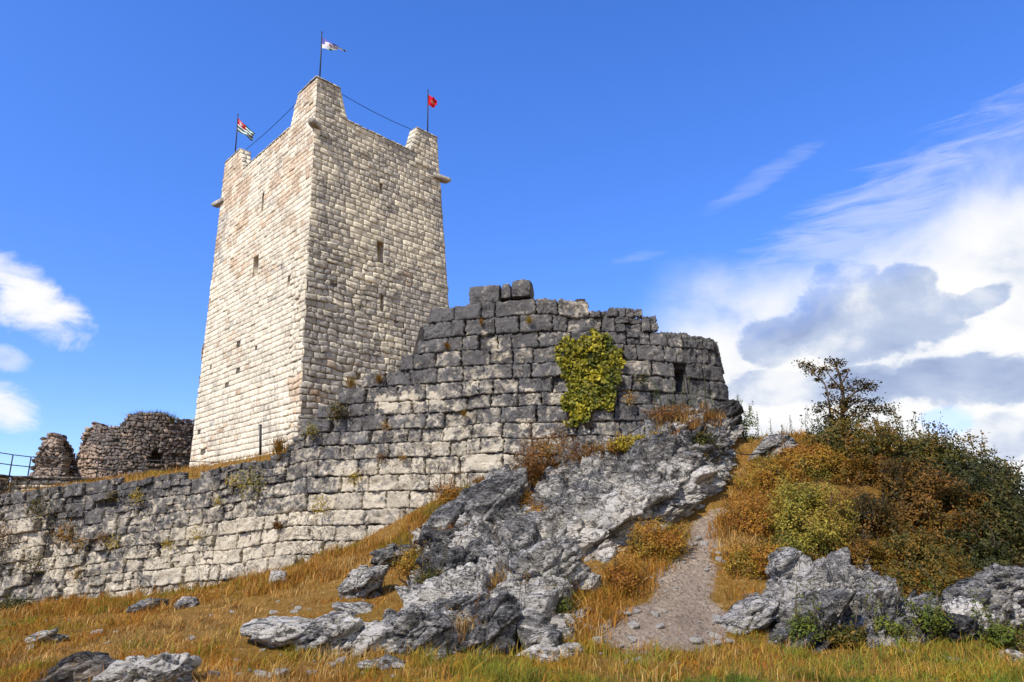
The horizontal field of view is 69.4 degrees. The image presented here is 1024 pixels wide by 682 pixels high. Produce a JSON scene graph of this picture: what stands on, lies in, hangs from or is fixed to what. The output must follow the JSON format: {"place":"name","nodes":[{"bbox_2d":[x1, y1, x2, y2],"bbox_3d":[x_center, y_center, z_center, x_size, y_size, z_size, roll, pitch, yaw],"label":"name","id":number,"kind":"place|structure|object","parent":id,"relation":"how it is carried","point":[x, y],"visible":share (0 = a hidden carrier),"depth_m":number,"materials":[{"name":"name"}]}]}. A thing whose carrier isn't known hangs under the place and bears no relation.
{"place":"outdoors","nodes":[
{"label":"outdoors","id":0,"kind":"place"},
{"bbox_2d":[1,440,293,494],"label":"ground","id":1,"kind":"structure","parent":0,"point":[206,468],"depth_m":27.99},
{"bbox_2d":[0,474,102,493],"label":"terrace wall","id":2,"kind":"structure","parent":1,"relation":"on","point":[24,482],"depth_m":32.73,"materials":[{"name":"stone"}]},
{"bbox_2d":[0,452,214,476],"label":"railing","id":3,"kind":"object","parent":2,"relation":"on","point":[97,468],"visible":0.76,"depth_m":33.76,"materials":[{"name":"metal"}]},
{"bbox_2d":[29,432,78,476],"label":"broken wall","id":4,"kind":"structure","parent":1,"relation":"on","point":[53,444],"depth_m":40.65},
{"bbox_2d":[69,421,106,475],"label":"broken wall","id":5,"kind":"structure","parent":1,"relation":"on","point":[87,433],"depth_m":42.02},
{"bbox_2d":[73,412,194,477],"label":"ruined tower","id":6,"kind":"structure","parent":1,"relation":"on","point":[157,436],"depth_m":41.51,"materials":[{"name":"stone"}]},
{"bbox_2d":[125,409,180,422],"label":"vegetation","id":7,"kind":"object","parent":6,"relation":"on","point":[170,416],"visible":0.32,"depth_m":42.49,"materials":[{"name":"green plant"}]},
{"bbox_2d":[189,76,450,466],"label":"stone tower","id":8,"kind":"structure","parent":1,"relation":"on","point":[329,268],"depth_m":37.11,"materials":[{"name":"stone"}]},
{"bbox_2d":[235,114,254,151],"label":"flagpole","id":9,"kind":"object","parent":8,"relation":"on","point":[242,128],"visible":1,"depth_m":45.66,"materials":[{"name":"fabric"}]},
{"bbox_2d":[319,31,345,76],"bbox_3d":[-9.131,-14.380,37.699,1.416,3.302,0.393,0,-16,0],"label":"flagpole","id":10,"kind":"object","parent":8,"relation":"on","point":[327,44],"visible":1,"depth_m":37.90,"materials":[{"name":"metal"}]},
{"bbox_2d":[377,241,383,263],"bbox_3d":[-6.979,-4.348,37.627,1.049,1.164,0.446,-14,-21,42],"label":"window","id":11,"kind":"structure","parent":8,"relation":"in","point":[380,246],"depth_m":37.62,"materials":[{"name":"stone"}]},
{"bbox_2d":[427,90,436,131],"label":"flagpole","id":12,"kind":"object","parent":8,"relation":"on","point":[432,102],"visible":1,"depth_m":43.31,"materials":[{"name":"fabric"}]},
{"bbox_2d":[0,438,1023,681],"bbox_3d":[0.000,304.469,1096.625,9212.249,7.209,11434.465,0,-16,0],"label":"ground","id":13,"kind":"structure","parent":0,"point":[691,606],"depth_m":13.84,"materials":[{"name":"plant"}]},
{"bbox_2d":[0,594,46,611],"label":"shrub","id":14,"kind":"object","parent":13,"relation":"on","point":[13,602],"visible":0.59,"depth_m":23.98,"materials":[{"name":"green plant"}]},
{"bbox_2d":[24,628,69,644],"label":"stone","id":15,"kind":"object","parent":13,"relation":"on","point":[44,634],"visible":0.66,"depth_m":13.42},
{"bbox_2d":[30,651,124,681],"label":"boulder","id":16,"kind":"object","parent":13,"relation":"on","point":[86,664],"visible":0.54,"depth_m":8.49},
{"bbox_2d":[91,652,201,681],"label":"boulder","id":17,"kind":"object","parent":13,"relation":"on","point":[172,667],"visible":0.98,"depth_m":8.28,"materials":[{"name":"stone"}]},
{"bbox_2d":[125,598,168,612],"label":"stone","id":18,"kind":"object","parent":13,"relation":"on","point":[141,604],"visible":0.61,"depth_m":18.28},
{"bbox_2d":[173,596,198,608],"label":"stone","id":19,"kind":"object","parent":13,"relation":"on","point":[190,602],"visible":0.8,"depth_m":18.29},
{"bbox_2d":[240,616,314,647],"bbox_3d":[-3.697,4.827,12.234,1.696,0.538,1.035,-6,-16,19],"label":"boulder","id":20,"kind":"object","parent":13,"relation":"on","point":[273,631],"visible":0.66,"depth_m":11.93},
{"bbox_2d":[269,569,287,586],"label":"stone","id":21,"kind":"object","parent":13,"relation":"on","point":[277,573],"visible":0.65,"depth_m":18.80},
{"bbox_2d":[295,610,366,655],"bbox_3d":[-2.659,4.661,11.754,1.088,0.762,1.356,-9,-18,31],"label":"boulder","id":22,"kind":"object","parent":13,"relation":"on","point":[340,629],"visible":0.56,"depth_m":11.32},
{"bbox_2d":[332,601,373,614],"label":"stone","id":23,"kind":"object","parent":13,"relation":"on","point":[360,607],"visible":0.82,"depth_m":14.29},
{"bbox_2d":[337,565,388,598],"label":"boulder","id":24,"kind":"object","parent":13,"relation":"on","point":[363,581],"visible":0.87,"depth_m":15.40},
{"bbox_2d":[0,298,728,603],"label":"bastion wall","id":25,"kind":"structure","parent":13,"relation":"on","point":[497,374],"depth_m":23.19,"materials":[{"name":"stone"}]},
{"bbox_2d":[12,546,46,577],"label":"wall plant","id":26,"kind":"object","parent":25,"relation":"attached to","point":[34,556],"depth_m":25.13,"materials":[{"name":"green plant"}]},
{"bbox_2d":[16,492,58,524],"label":"wall plant","id":27,"kind":"object","parent":25,"relation":"attached to","point":[39,508],"depth_m":25.66,"materials":[{"name":"green plant"}]},
{"bbox_2d":[49,518,79,547],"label":"wall plant","id":28,"kind":"object","parent":25,"relation":"attached to","point":[60,532],"depth_m":25.10,"materials":[{"name":"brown plant"}]},
{"bbox_2d":[230,463,267,498],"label":"wall plant","id":29,"kind":"object","parent":25,"relation":"attached to","point":[249,482],"depth_m":23.62,"materials":[{"name":"green plant"}]},
{"bbox_2d":[258,431,292,462],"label":"wall plant","id":30,"kind":"object","parent":25,"relation":"attached to","point":[279,447],"depth_m":23.87,"materials":[{"name":"brown plant"}]},
{"bbox_2d":[308,495,330,516],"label":"wall plant","id":31,"kind":"object","parent":25,"relation":"attached to","point":[313,505],"depth_m":22.77,"materials":[{"name":"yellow plant"}]},
{"bbox_2d":[325,399,348,421],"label":"wall plant","id":32,"kind":"object","parent":25,"relation":"attached to","point":[335,413],"depth_m":23.56,"materials":[{"name":"green plant"}]},
{"bbox_2d":[469,285,502,305],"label":"stone block","id":33,"kind":"structure","parent":25,"relation":"on","point":[485,294],"depth_m":23.55,"materials":[{"name":"stone"}]},
{"bbox_2d":[501,284,513,301],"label":"stone block","id":34,"kind":"structure","parent":25,"relation":"on","point":[506,293],"depth_m":23.44,"materials":[{"name":"stone"}]},
{"bbox_2d":[511,279,533,300],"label":"stone block","id":35,"kind":"structure","parent":25,"relation":"on","point":[522,289],"depth_m":23.36,"materials":[{"name":"stone"}]},
{"bbox_2d":[553,328,625,427],"bbox_3d":[2.336,1.062,22.073,2.209,3.116,0.461,0,-16,0],"label":"ivy","id":36,"kind":"object","parent":25,"relation":"attached to","point":[586,359],"visible":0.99,"depth_m":22.09,"materials":[{"name":"green plant"}]},
{"bbox_2d":[632,368,652,388],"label":"wall plant","id":37,"kind":"object","parent":25,"relation":"attached to","point":[643,379],"depth_m":21.96,"materials":[{"name":"green plant"}]},
{"bbox_2d":[357,655,404,670],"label":"stone","id":38,"kind":"object","parent":13,"relation":"on","point":[380,661],"visible":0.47,"depth_m":10.35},
{"bbox_2d":[352,617,410,656],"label":"boulder","id":39,"kind":"object","parent":13,"relation":"on","point":[371,634],"visible":0.35,"depth_m":11.13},
{"bbox_2d":[369,543,414,567],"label":"stone","id":40,"kind":"object","parent":13,"relation":"on","point":[385,554],"visible":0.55,"depth_m":17.88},
{"bbox_2d":[381,522,426,584],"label":"shrub","id":41,"kind":"object","parent":13,"relation":"on","point":[404,565],"visible":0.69,"depth_m":15.81,"materials":[{"name":"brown plant"}]},
{"bbox_2d":[0,426,818,641],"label":"tall dry grass","id":42,"kind":"structure","parent":13,"relation":"on","point":[603,599],"depth_m":18.74,"materials":[{"name":"plant"}]},
{"bbox_2d":[380,604,452,657],"bbox_3d":[-1.525,4.553,11.523,1.206,0.862,1.079,0,-16,0],"label":"boulder","id":43,"kind":"object","parent":13,"relation":"on","point":[414,623],"visible":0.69,"depth_m":11.26,"materials":[{"name":"stone"}]},
{"bbox_2d":[413,539,448,584],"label":"shrub","id":44,"kind":"object","parent":13,"relation":"on","point":[422,576],"visible":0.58,"depth_m":14.91,"materials":[{"name":"green plant"}]},
{"bbox_2d":[414,526,463,553],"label":"boulder","id":45,"kind":"object","parent":13,"relation":"on","point":[438,537],"visible":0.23,"depth_m":17.16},
{"bbox_2d":[419,497,467,536],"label":"boulder","id":46,"kind":"object","parent":13,"relation":"on","point":[443,516],"visible":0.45,"depth_m":17.95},
{"bbox_2d":[415,544,476,576],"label":"boulder","id":47,"kind":"object","parent":13,"relation":"on","point":[455,555],"visible":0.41,"depth_m":15.18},
{"bbox_2d":[429,462,463,511],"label":"shrub","id":48,"kind":"object","parent":13,"relation":"on","point":[442,494],"visible":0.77,"depth_m":19.20,"materials":[{"name":"orange plant"}]},
{"bbox_2d":[432,589,492,611],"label":"boulder","id":49,"kind":"object","parent":13,"relation":"on","point":[454,600],"visible":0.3,"depth_m":12.56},
{"bbox_2d":[457,591,521,654],"bbox_3d":[-0.432,4.677,11.841,1.187,1.316,1.289,14,-21,-41],"label":"boulder","id":50,"kind":"object","parent":13,"relation":"on","point":[501,612],"visible":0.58,"depth_m":11.56,"materials":[{"name":"stone"}]},
{"bbox_2d":[457,467,527,520],"bbox_3d":[-0.600,4.096,18.837,1.997,1.730,2.040,0,-16,0],"label":"boulder","id":51,"kind":"object","parent":13,"relation":"on","point":[488,499],"visible":0.58,"depth_m":18.05,"materials":[{"name":"stone"}]},
{"bbox_2d":[395,505,593,663],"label":"crag","id":52,"kind":"structure","parent":13,"relation":"on","point":[484,545],"depth_m":13.27,"materials":[{"name":"stone"}]},
{"bbox_2d":[0,423,1023,681],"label":"dry grass","id":53,"kind":"structure","parent":13,"relation":"on","point":[16,673],"depth_m":10.98,"materials":[{"name":"plant"}]},
{"bbox_2d":[516,466,536,507],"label":"shrub","id":54,"kind":"object","parent":13,"relation":"on","point":[526,496],"visible":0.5,"depth_m":18.27,"materials":[{"name":"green plant"}]},
{"bbox_2d":[524,627,561,646],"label":"stone","id":55,"kind":"object","parent":13,"relation":"on","point":[548,637],"visible":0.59,"depth_m":11.38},
{"bbox_2d":[508,418,582,488],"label":"shrub","id":56,"kind":"object","parent":13,"relation":"on","point":[543,452],"visible":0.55,"depth_m":19.49,"materials":[{"name":"brown plant"}]},
{"bbox_2d":[509,535,590,596],"bbox_3d":[0.764,4.475,14.093,1.454,1.501,1.395,-5,-16,17],"label":"boulder","id":57,"kind":"object","parent":13,"relation":"on","point":[539,560],"visible":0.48,"depth_m":13.79,"materials":[{"name":"stone"}]},
{"bbox_2d":[550,560,580,617],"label":"shrub","id":58,"kind":"object","parent":13,"relation":"on","point":[560,608],"visible":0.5,"depth_m":12.80,"materials":[{"name":"green plant"}]},
{"bbox_2d":[429,400,731,643],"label":"ledge grass","id":59,"kind":"structure","parent":13,"relation":"on","point":[693,426],"depth_m":19.76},
{"bbox_2d":[574,572,601,592],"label":"stone","id":60,"kind":"object","parent":13,"relation":"on","point":[593,577],"visible":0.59,"depth_m":13.98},
{"bbox_2d":[565,434,611,461],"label":"shrub","id":61,"kind":"object","parent":13,"relation":"on","point":[589,451],"visible":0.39,"depth_m":19.41,"materials":[{"name":"brown plant"}]},
{"bbox_2d":[595,423,630,459],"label":"shrub","id":62,"kind":"object","parent":13,"relation":"on","point":[610,450],"visible":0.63,"depth_m":19.33,"materials":[{"name":"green plant"}]},
{"bbox_2d":[484,397,743,562],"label":"cliff","id":63,"kind":"structure","parent":13,"relation":"on","point":[596,506],"depth_m":17.93,"materials":[{"name":"stone"}]},
{"bbox_2d":[658,415,697,433],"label":"boulder","id":64,"kind":"object","parent":63,"relation":"on","point":[680,425],"visible":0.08,"depth_m":20.18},
{"bbox_2d":[599,551,650,596],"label":"shrub","id":65,"kind":"object","parent":13,"relation":"on","point":[621,573],"visible":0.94,"depth_m":13.95,"materials":[{"name":"orange plant"}]},
{"bbox_2d":[608,425,649,456],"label":"shrub","id":66,"kind":"object","parent":13,"relation":"on","point":[625,445],"visible":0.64,"depth_m":19.17,"materials":[{"name":"yellow plant"}]},
{"bbox_2d":[625,514,698,562],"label":"shrub","id":67,"kind":"object","parent":13,"relation":"on","point":[651,538],"visible":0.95,"depth_m":15.41,"materials":[{"name":"orange plant"}]},
{"bbox_2d":[639,400,717,423],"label":"shrub","id":68,"kind":"object","parent":13,"relation":"on","point":[677,410],"visible":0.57,"depth_m":20.84,"materials":[{"name":"brown plant"}]},
{"bbox_2d":[691,431,723,463],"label":"shrub","id":69,"kind":"object","parent":13,"relation":"on","point":[704,439],"visible":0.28,"depth_m":19.43,"materials":[{"name":"green plant"}]},
{"bbox_2d":[716,399,743,425],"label":"stone","id":70,"kind":"object","parent":13,"relation":"on","point":[733,408],"visible":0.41,"depth_m":22.26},
{"bbox_2d":[735,395,757,438],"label":"shrub","id":71,"kind":"object","parent":13,"relation":"on","point":[749,424],"visible":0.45,"depth_m":22.52,"materials":[{"name":"green plant"}]},
{"bbox_2d":[713,487,783,544],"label":"shrub","id":72,"kind":"object","parent":13,"relation":"on","point":[745,513],"visible":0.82,"depth_m":16.40,"materials":[{"name":"orange plant"}]},
{"bbox_2d":[720,595,779,634],"bbox_3d":[4.116,4.744,12.753,0.933,0.707,1.043,14,-21,-42],"label":"boulder","id":73,"kind":"object","parent":13,"relation":"on","point":[759,612],"visible":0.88,"depth_m":12.49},
{"bbox_2d":[720,536,779,579],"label":"shrub","id":74,"kind":"object","parent":13,"relation":"on","point":[740,558],"visible":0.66,"depth_m":14.74,"materials":[{"name":"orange plant"}]},
{"bbox_2d":[741,532,789,578],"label":"shrub","id":75,"kind":"object","parent":13,"relation":"on","point":[766,553],"visible":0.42,"depth_m":14.66,"materials":[{"name":"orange plant"}]},
{"bbox_2d":[726,451,812,498],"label":"shrub","id":76,"kind":"object","parent":13,"relation":"on","point":[770,475],"visible":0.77,"depth_m":18.51,"materials":[{"name":"orange plant"}]},
{"bbox_2d":[748,432,798,460],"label":"stone","id":77,"kind":"object","parent":13,"relation":"on","point":[767,443],"visible":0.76,"depth_m":20.65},
{"bbox_2d":[765,547,802,583],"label":"boulder","id":78,"kind":"object","parent":13,"relation":"on","point":[779,567],"visible":0.47,"depth_m":14.12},
{"bbox_2d":[775,578,824,644],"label":"shrub","id":79,"kind":"object","parent":13,"relation":"on","point":[799,623],"visible":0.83,"depth_m":11.82,"materials":[{"name":"green plant"}]},
{"bbox_2d":[759,473,863,557],"bbox_3d":[6.521,3.817,16.172,2.141,1.835,2.028,11,-19,-33],"label":"shrub","id":80,"kind":"object","parent":13,"relation":"on","point":[803,503],"visible":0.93,"depth_m":15.86,"materials":[{"name":"green plant"}]},
{"bbox_2d":[765,425,869,484],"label":"shrub","id":81,"kind":"object","parent":13,"relation":"on","point":[826,458],"visible":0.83,"depth_m":19.15,"materials":[{"name":"yellow plant"}]},
{"bbox_2d":[727,547,932,651],"bbox_3d":[6.232,5.101,14.553,3.683,2.251,6.718,-6,-17,22],"label":"rock face","id":82,"kind":"object","parent":13,"relation":"on","point":[834,575],"visible":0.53,"depth_m":12.51},
{"bbox_2d":[762,531,821,558],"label":"shrub","id":83,"kind":"object","parent":82,"relation":"on","point":[793,544],"visible":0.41,"depth_m":15.22,"materials":[{"name":"green plant"}]},
{"bbox_2d":[813,527,866,551],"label":"shrub","id":84,"kind":"object","parent":13,"relation":"on","point":[848,539],"visible":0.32,"depth_m":15.49,"materials":[{"name":"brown plant"}]},
{"bbox_2d":[805,582,876,649],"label":"shrub","id":85,"kind":"object","parent":13,"relation":"on","point":[844,635],"visible":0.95,"depth_m":11.72,"materials":[{"name":"green plant"}]},
{"bbox_2d":[791,356,899,433],"bbox_3d":[9.591,1.598,21.301,2.776,2.489,1.364,-2,-16,5],"label":"tree","id":86,"kind":"object","parent":13,"relation":"on","point":[844,405],"visible":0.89,"depth_m":21.20,"materials":[{"name":"green plant"}]},
{"bbox_2d":[796,401,904,470],"bbox_3d":[9.416,2.731,20.420,3.103,2.239,2.386,4,-16,-14],"label":"shrub","id":87,"kind":"object","parent":13,"relation":"on","point":[836,434],"visible":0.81,"depth_m":19.98,"materials":[{"name":"green plant"}]},
{"bbox_2d":[833,528,897,572],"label":"shrub","id":88,"kind":"object","parent":13,"relation":"on","point":[861,553],"visible":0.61,"depth_m":15.06,"materials":[{"name":"brown plant"}]},
{"bbox_2d":[816,485,918,546],"bbox_3d":[7.989,4.049,16.595,2.194,1.632,1.809,0,-16,0],"label":"shrub","id":89,"kind":"object","parent":13,"relation":"on","point":[885,522],"visible":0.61,"depth_m":16.43,"materials":[{"name":"green plant"}]},
{"bbox_2d":[822,449,936,515],"bbox_3d":[9.295,3.640,18.537,2.690,1.980,2.358,0,-16,0],"label":"shrub","id":90,"kind":"object","parent":13,"relation":"on","point":[881,463],"visible":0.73,"depth_m":18.59,"materials":[{"name":"brown plant"}]},
{"bbox_2d":[863,572,925,640],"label":"shrub","id":91,"kind":"object","parent":13,"relation":"on","point":[895,629],"visible":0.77,"depth_m":11.90,"materials":[{"name":"green plant"}]},
{"bbox_2d":[878,556,936,596],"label":"shrub","id":92,"kind":"object","parent":13,"relation":"on","point":[914,579],"visible":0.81,"depth_m":14.03,"materials":[{"name":"brown plant"}]},
{"bbox_2d":[861,409,967,494],"bbox_3d":[11.010,3.115,20.335,3.138,2.486,2.538,14,-21,-41],"label":"shrub","id":93,"kind":"object","parent":13,"relation":"on","point":[913,446],"visible":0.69,"depth_m":19.85,"materials":[{"name":"green plant"}]},
{"bbox_2d":[889,568,956,641],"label":"shrub","id":94,"kind":"object","parent":13,"relation":"on","point":[935,617],"visible":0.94,"depth_m":12.02,"materials":[{"name":"green plant"}]},
{"bbox_2d":[867,524,981,586],"bbox_3d":[8.498,4.616,15.211,2.248,1.706,1.906,11,-19,-35],"label":"shrub","id":95,"kind":"object","parent":13,"relation":"on","point":[912,543],"visible":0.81,"depth_m":14.97,"materials":[{"name":"brown plant"}]},
{"bbox_2d":[905,594,943,616],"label":"boulder","id":96,"kind":"object","parent":13,"relation":"on","point":[918,601],"visible":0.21,"depth_m":12.83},
{"bbox_2d":[874,457,993,548],"bbox_3d":[9.976,4.025,17.618,2.634,2.614,2.476,-6,-16,20],"label":"shrub","id":97,"kind":"object","parent":13,"relation":"on","point":[924,508],"visible":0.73,"depth_m":17.19,"materials":[{"name":"brown plant"}]},
{"bbox_2d":[920,567,974,601],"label":"shrub","id":98,"kind":"object","parent":13,"relation":"on","point":[939,580],"visible":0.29,"depth_m":13.78,"materials":[{"name":"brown plant"}]},
{"bbox_2d":[936,613,982,641],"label":"stone","id":99,"kind":"object","parent":13,"relation":"on","point":[968,625],"visible":0.53,"depth_m":12.06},
{"bbox_2d":[942,596,996,634],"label":"boulder","id":100,"kind":"object","parent":13,"relation":"on","point":[962,605],"visible":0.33,"depth_m":12.51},
{"bbox_2d":[929,527,1013,571],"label":"shrub","id":101,"kind":"object","parent":13,"relation":"on","point":[966,550],"visible":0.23,"depth_m":16.32,"materials":[{"name":"brown plant"}]},
{"bbox_2d":[925,428,1023,499],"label":"shrub","id":102,"kind":"object","parent":13,"relation":"on","point":[962,460],"visible":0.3,"depth_m":19.46,"materials":[{"name":"green plant"}]},
{"bbox_2d":[931,452,1023,566],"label":"shrub","id":103,"kind":"object","parent":13,"relation":"on","point":[1004,515],"visible":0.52,"depth_m":17.10,"materials":[{"name":"green plant"}]},
{"bbox_2d":[941,578,1014,626],"bbox_3d":[8.141,4.667,12.950,1.100,1.002,1.190,0,-16,0],"label":"boulder","id":104,"kind":"object","parent":13,"relation":"on","point":[996,601],"visible":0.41,"depth_m":12.75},
{"bbox_2d":[960,447,1023,535],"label":"shrub","id":105,"kind":"object","parent":13,"relation":"on","point":[1005,472],"visible":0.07,"depth_m":18.99,"materials":[{"name":"green plant"}]},
{"bbox_2d":[963,523,1023,574],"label":"shrub","id":106,"kind":"object","parent":13,"relation":"on","point":[1005,561],"visible":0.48,"depth_m":15.51,"materials":[{"name":"green plant"}]},
{"bbox_2d":[966,587,1023,650],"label":"shrub","id":107,"kind":"object","parent":13,"relation":"on","point":[1008,636],"visible":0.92,"depth_m":11.73,"materials":[{"name":"green plant"}]},
{"bbox_2d":[972,563,1023,608],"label":"boulder","id":108,"kind":"object","parent":13,"relation":"on","point":[1007,582],"visible":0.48,"depth_m":14.04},
{"bbox_2d":[999,649,1023,660],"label":"stone","id":109,"kind":"object","parent":13,"relation":"on","point":[1017,655],"visible":0.46,"depth_m":11.30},
{"bbox_2d":[1008,602,1023,628],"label":"boulder","id":110,"kind":"object","parent":13,"relation":"on","point":[1017,618],"visible":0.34,"depth_m":12.57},
{"bbox_2d":[0,612,1023,681],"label":"tussock grass","id":111,"kind":"structure","parent":0,"point":[335,668],"depth_m":10.57,"materials":[{"name":"plant"}]},
{"bbox_2d":[0,0,1023,492],"label":"sky","id":112,"kind":"structure","parent":0,"point":[777,183],"materials":[{"name":"blue"}]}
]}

